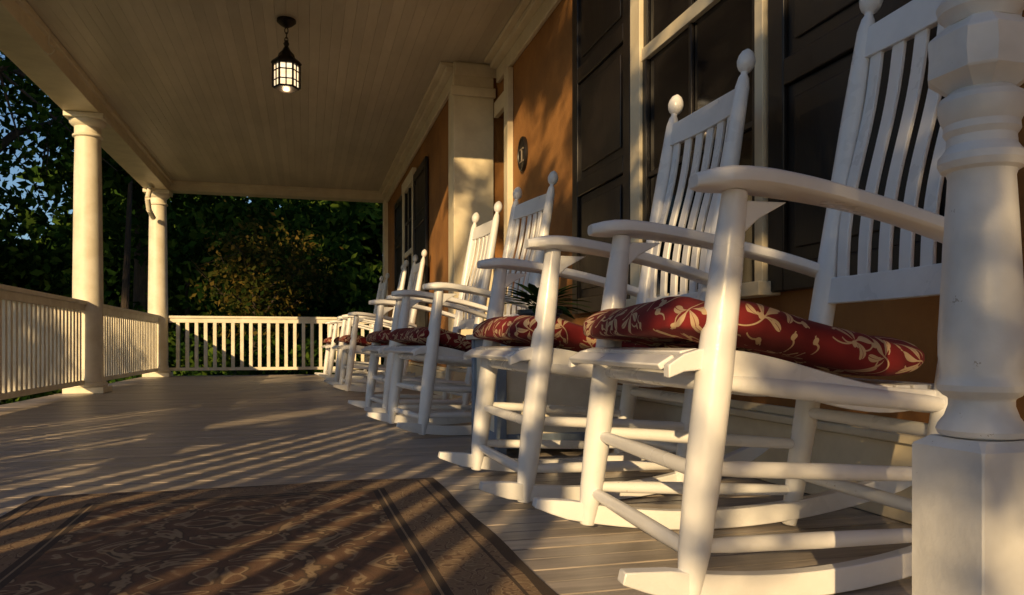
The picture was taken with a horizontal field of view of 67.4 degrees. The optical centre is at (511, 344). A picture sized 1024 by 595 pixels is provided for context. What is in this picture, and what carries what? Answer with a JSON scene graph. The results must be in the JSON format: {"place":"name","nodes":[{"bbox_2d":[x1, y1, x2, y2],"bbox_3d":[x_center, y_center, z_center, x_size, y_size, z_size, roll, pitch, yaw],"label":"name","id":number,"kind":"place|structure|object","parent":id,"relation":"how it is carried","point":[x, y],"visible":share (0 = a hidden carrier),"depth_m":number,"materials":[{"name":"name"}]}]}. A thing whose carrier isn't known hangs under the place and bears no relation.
{"place":"outdoors","nodes":[
{"label":"outdoors","id":0,"kind":"place"},
{"bbox_2d":[0,52,281,240],"label":"sky","id":1,"kind":"structure","parent":0,"point":[12,170],"materials":[{"name":"blue"}]},
{"bbox_2d":[466,334,608,455],"bbox_3d":[0.114,0.216,3.510,0.550,0.523,0.550,0,0,-15],"label":"side table","id":2,"kind":"object","parent":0,"point":[510,387],"visible":0.2,"depth_m":3.28,"materials":[{"name":"blue paint"}]},
{"bbox_2d":[504,282,592,318],"bbox_3d":[0.160,-0.171,3.533,0.446,0.250,0.430,0,0,19],"label":"potted plant","id":3,"kind":"object","parent":2,"relation":"on","point":[532,290],"visible":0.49,"depth_m":3.49,"materials":[{"name":"green plant"}]},
{"label":"lawn ground","id":4,"kind":"structure","parent":0,"visible":0},
{"bbox_2d":[0,59,38,183],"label":"oak tree","id":5,"kind":"object","parent":4,"relation":"on","point":[4,158],"visible":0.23,"depth_m":17.88,"materials":[{"name":"green plant"}]},
{"bbox_2d":[0,50,131,250],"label":"oak tree","id":6,"kind":"object","parent":4,"relation":"on","point":[9,69],"visible":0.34,"depth_m":14.57,"materials":[{"name":"green plant"}]},
{"bbox_2d":[0,56,279,312],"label":"oak tree","id":7,"kind":"object","parent":4,"relation":"on","point":[140,286],"visible":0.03,"depth_m":18.41,"materials":[{"name":"green plant"}]},
{"bbox_2d":[0,324,383,404],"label":"shrub border","id":8,"kind":"object","parent":4,"relation":"on","point":[171,358],"visible":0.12,"depth_m":13.47,"materials":[{"name":"green plant"}]},
{"bbox_2d":[0,139,384,373],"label":"background woodland","id":9,"kind":"object","parent":4,"relation":"on","point":[354,230],"visible":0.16,"depth_m":21.14,"materials":[{"name":"green plant"}]},
{"bbox_2d":[189,200,342,362],"bbox_3d":[-4.959,-0.856,15.373,3.186,3.913,3.613,0,0,-15],"label":"japanese maple tree","id":10,"kind":"object","parent":4,"relation":"on","point":[253,291],"visible":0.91,"depth_m":15.15,"materials":[{"name":"green plant"}]},
{"bbox_2d":[0,0,911,594],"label":"porch","id":11,"kind":"object","parent":4,"relation":"on","point":[182,96],"visible":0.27,"depth_m":5.82,"materials":[{"name":"paint"}]},
{"bbox_2d":[0,284,86,399],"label":"porch railing","id":12,"kind":"object","parent":11,"relation":"on","point":[40,342],"visible":1,"depth_m":6.21,"materials":[{"name":"white wood"}]},
{"bbox_2d":[62,110,111,393],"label":"porch column","id":13,"kind":"structure","parent":11,"relation":"on","point":[87,267],"depth_m":7.49,"materials":[{"name":"white wood"}]},
{"bbox_2d":[104,304,159,380],"bbox_3d":[-4.710,-0.013,9.442,0.096,0.815,3.560,0,0,-15],"label":"porch railing","id":14,"kind":"object","parent":11,"relation":"on","point":[130,342],"visible":0.84,"depth_m":9.37,"materials":[{"name":"white wood"}]},
{"bbox_2d":[145,187,155,219],"bbox_3d":[-5.107,-2.020,10.846,0.067,0.469,0.455,0,0,-15],"label":"gutter elbow","id":15,"kind":"object","parent":11,"relation":"attached to","point":[149,190],"visible":1,"depth_m":10.72,"materials":[{"name":"white metal"}]},
{"bbox_2d":[142,188,172,376],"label":"porch column","id":16,"kind":"structure","parent":11,"relation":"on","point":[157,279],"depth_m":11.19,"materials":[{"name":"white wood"}]},
{"bbox_2d":[168,316,385,370],"bbox_3d":[-3.533,-0.013,11.787,3.210,0.815,0.096,0,0,-15],"label":"porch railing","id":17,"kind":"object","parent":11,"relation":"on","point":[224,320],"visible":0.73,"depth_m":11.64,"materials":[{"name":"white wood"}]},
{"bbox_2d":[0,478,557,594],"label":"area rug","id":18,"kind":"object","parent":11,"relation":"on","point":[422,536],"visible":1,"depth_m":1.80,"materials":[{"name":"brown fabric"}]},
{"bbox_2d":[271,16,301,92],"bbox_3d":[-1.683,-2.151,5.729,0.224,0.533,0.194,0,0,-15],"label":"hanging lantern","id":19,"kind":"object","parent":11,"relation":"hanging from","point":[286,64],"visible":1,"depth_m":5.67,"materials":[{"name":"metal"}]},
{"bbox_2d":[314,273,389,377],"bbox_3d":[-2.145,-0.245,10.531,1.045,1.446,0.718,0,0,-19],"label":"rocking chair","id":20,"kind":"object","parent":11,"relation":"on","point":[329,360],"visible":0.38,"depth_m":10.40,"materials":[{"name":"white paint"}]},
{"bbox_2d":[324,260,414,383],"bbox_3d":[-1.650,-0.245,8.959,1.045,1.446,0.718,0,0,-12],"label":"rocking chair","id":21,"kind":"object","parent":11,"relation":"on","point":[401,282],"visible":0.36,"depth_m":8.68,"materials":[{"name":"white paint"}]},
{"bbox_2d":[328,249,426,391],"bbox_3d":[-1.346,-0.245,7.943,1.045,1.446,0.718,0,0,-18],"label":"rocking chair","id":22,"kind":"object","parent":11,"relation":"on","point":[353,344],"visible":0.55,"depth_m":7.75,"materials":[{"name":"white paint"}]},
{"bbox_2d":[348,201,501,414],"bbox_3d":[-0.549,-0.245,5.278,1.045,1.446,0.718,0,0,-21],"label":"rocking chair","id":23,"kind":"object","parent":11,"relation":"on","point":[486,232],"visible":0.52,"depth_m":5.33,"materials":[{"name":"white paint"}]},
{"bbox_2d":[366,171,557,434],"bbox_3d":[-0.230,-0.245,4.349,1.045,1.446,0.717,0,0,-24],"label":"rocking chair","id":24,"kind":"object","parent":11,"relation":"on","point":[439,343],"visible":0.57,"depth_m":4.25,"materials":[{"name":"white paint"}]},
{"bbox_2d":[438,49,768,502],"bbox_3d":[0.322,-0.245,2.640,1.045,1.446,0.718,0,0,-16],"label":"rocking chair","id":25,"kind":"object","parent":11,"relation":"on","point":[544,343],"visible":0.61,"depth_m":2.51,"materials":[{"name":"white paint"}]},
{"bbox_2d":[532,0,1021,594],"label":"rocking chair","id":26,"kind":"object","parent":11,"relation":"on","point":[718,346],"visible":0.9,"depth_m":1.54,"materials":[{"name":"white paint"}]},
{"bbox_2d":[912,0,1023,594],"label":"newel post","id":27,"kind":"object","parent":11,"relation":"on","point":[968,499],"visible":1,"depth_m":0.87,"materials":[{"name":"paint"}]},
{"bbox_2d":[385,0,1023,422],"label":"walls","id":28,"kind":"structure","parent":4,"relation":"on","point":[543,94],"depth_m":5.12,"materials":[{"name":"paint"}]},
{"bbox_2d":[402,167,416,289],"bbox_3d":[-1.290,-1.040,9.449,0.088,2.040,1.060,0,0,-15],"label":"window","id":29,"kind":"structure","parent":28,"relation":"attached to","point":[407,219],"depth_m":9.46,"materials":[{"name":"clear glass"}]},
{"bbox_2d":[394,194,401,290],"bbox_3d":[-1.525,-0.995,10.395,0.030,1.950,0.930,0,0,-15],"label":"shutter","id":30,"kind":"object","parent":29,"relation":"attached to","point":[397,236],"visible":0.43,"depth_m":10.54,"materials":[{"name":"paint"}]},
{"bbox_2d":[413,156,427,327],"bbox_3d":[-1.017,-0.995,8.502,0.030,1.950,0.950,0,0,-15],"label":"shutter","id":31,"kind":"object","parent":29,"relation":"attached to","point":[420,210],"visible":0.6,"depth_m":8.36,"materials":[{"name":"paint"}]},
{"bbox_2d":[517,136,527,171],"bbox_3d":[0.079,-1.440,5.819,0.024,0.262,0.212,0,0,-15],"label":"wall plaque","id":32,"kind":"object","parent":28,"relation":"attached to","point":[522,154],"depth_m":5.80,"materials":[{"name":"paint"}]},
{"bbox_2d":[383,61,922,524],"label":"trim","id":33,"kind":"structure","parent":28,"relation":"attached to","point":[475,109],"depth_m":6.20,"materials":[{"name":"white wood"}]},
{"bbox_2d":[626,0,780,306],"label":"window","id":34,"kind":"structure","parent":28,"relation":"attached to","point":[689,52],"depth_m":3.25,"materials":[{"name":"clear glass"}]},
{"bbox_2d":[572,0,629,313],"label":"shutter","id":35,"kind":"object","parent":34,"relation":"attached to","point":[600,110],"visible":0.72,"depth_m":4.25,"materials":[{"name":"paint"}]},
{"bbox_2d":[768,0,946,291],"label":"shutter","id":36,"kind":"object","parent":34,"relation":"attached to","point":[811,44],"visible":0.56,"depth_m":2.44,"materials":[{"name":"paint"}]}
]}

